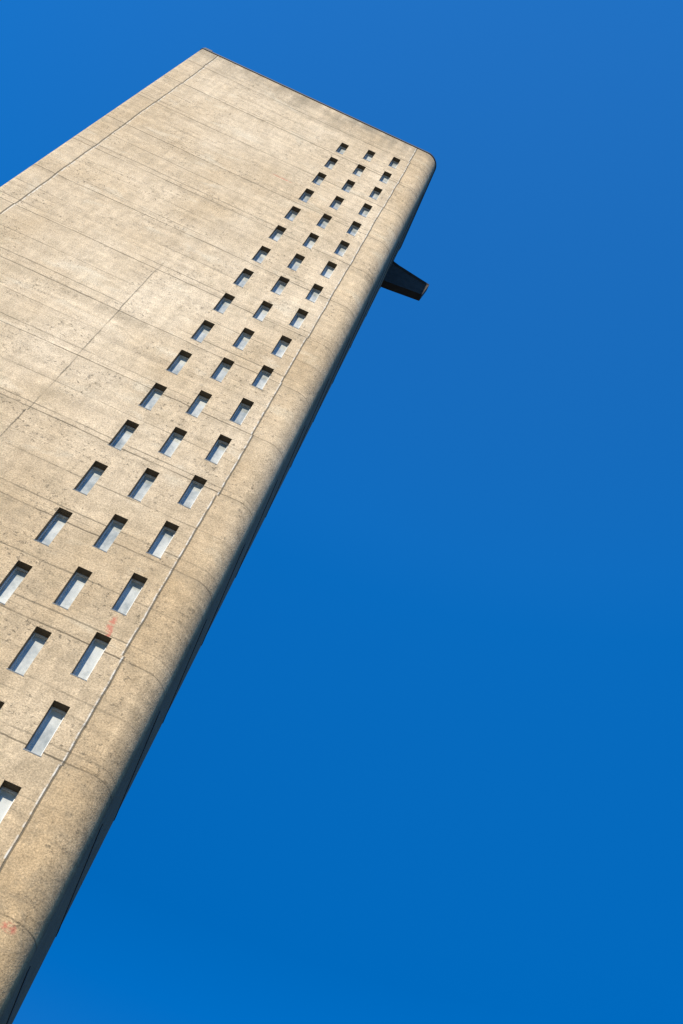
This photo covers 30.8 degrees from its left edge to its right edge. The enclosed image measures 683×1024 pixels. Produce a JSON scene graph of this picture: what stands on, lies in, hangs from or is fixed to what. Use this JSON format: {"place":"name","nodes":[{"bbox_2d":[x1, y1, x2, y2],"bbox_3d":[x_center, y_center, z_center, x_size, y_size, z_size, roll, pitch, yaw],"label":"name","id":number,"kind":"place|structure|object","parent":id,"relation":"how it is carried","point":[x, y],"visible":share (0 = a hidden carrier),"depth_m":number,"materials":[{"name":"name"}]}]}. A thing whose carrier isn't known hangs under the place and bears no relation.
{"place":"outdoors","nodes":[
{"label":"outdoors","id":0,"kind":"place"},
{"bbox_2d":[0,0,682,1023],"label":"sky","id":1,"kind":"structure","parent":0,"point":[419,760],"materials":[{"name":"blue"}]},
{"label":"ground","id":2,"kind":"structure","parent":0,"visible":0},
{"bbox_2d":[0,49,203,188],"bbox_3d":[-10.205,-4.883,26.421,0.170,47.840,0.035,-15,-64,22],"label":"front left corner","id":3,"kind":"object","parent":2,"relation":"on","point":[43,158],"visible":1,"depth_m":37.10,"materials":[{"name":"concrete"}]},
{"bbox_2d":[0,50,426,931],"bbox_3d":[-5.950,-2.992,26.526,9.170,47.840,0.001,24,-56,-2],"label":"front wall","id":4,"kind":"structure","parent":2,"relation":"on","point":[138,230],"depth_m":28.80,"materials":[{"name":"concrete"}]},
{"bbox_2d":[0,143,399,792],"bbox_3d":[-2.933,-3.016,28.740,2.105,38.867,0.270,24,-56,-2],"label":"window reveals","id":5,"kind":"structure","parent":4,"relation":"attached to","point":[154,473],"depth_m":26.79,"materials":[{"name":"grey concrete"}]},
{"bbox_2d":[0,146,398,822],"bbox_3d":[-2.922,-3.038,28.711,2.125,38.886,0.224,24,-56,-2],"label":"window frames","id":6,"kind":"structure","parent":5,"relation":"in","point":[168,456],"depth_m":25.44,"materials":[{"name":"black metal"}]},
{"bbox_2d":[0,148,397,821],"bbox_3d":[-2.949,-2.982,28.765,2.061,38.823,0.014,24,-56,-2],"label":"window glazing","id":7,"kind":"structure","parent":6,"relation":"in","point":[42,738],"depth_m":24.24,"materials":[{"name":"glass"}]},
{"label":"roof slab","id":8,"kind":"object","parent":4,"relation":"on","visible":0},
{"bbox_2d":[200,48,435,249],"bbox_3d":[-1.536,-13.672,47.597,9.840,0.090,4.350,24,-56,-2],"label":"coping","id":9,"kind":"object","parent":8,"relation":"on","point":[340,112],"visible":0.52,"depth_m":46.40,"materials":[{"name":"beige concrete"}]},
{"bbox_2d":[0,172,433,1023],"bbox_3d":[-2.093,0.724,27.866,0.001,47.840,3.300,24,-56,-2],"label":"wall","id":10,"kind":"structure","parent":2,"relation":"on","point":[36,962],"depth_m":22.80,"materials":[{"name":"concrete"}]},
{"bbox_2d":[6,193,423,1023],"bbox_3d":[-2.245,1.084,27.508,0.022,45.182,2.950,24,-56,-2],"label":"side pour ledges","id":11,"kind":"object","parent":10,"relation":"attached to","point":[212,619],"visible":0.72,"depth_m":25.80,"materials":[{"name":"concrete"}]},
{"bbox_2d":[381,261,428,300],"bbox_3d":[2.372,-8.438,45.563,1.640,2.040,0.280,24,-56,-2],"label":"projecting spout","id":12,"kind":"object","parent":10,"relation":"attached to","point":[398,279],"visible":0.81,"depth_m":45.28,"materials":[{"name":"metal"}]},
{"bbox_2d":[0,153,434,1020],"bbox_3d":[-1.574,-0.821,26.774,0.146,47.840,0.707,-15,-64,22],"label":"front right corner","id":13,"kind":"object","parent":2,"relation":"on","point":[30,917],"visible":1,"depth_m":21.14,"materials":[{"name":"concrete"}]}
]}

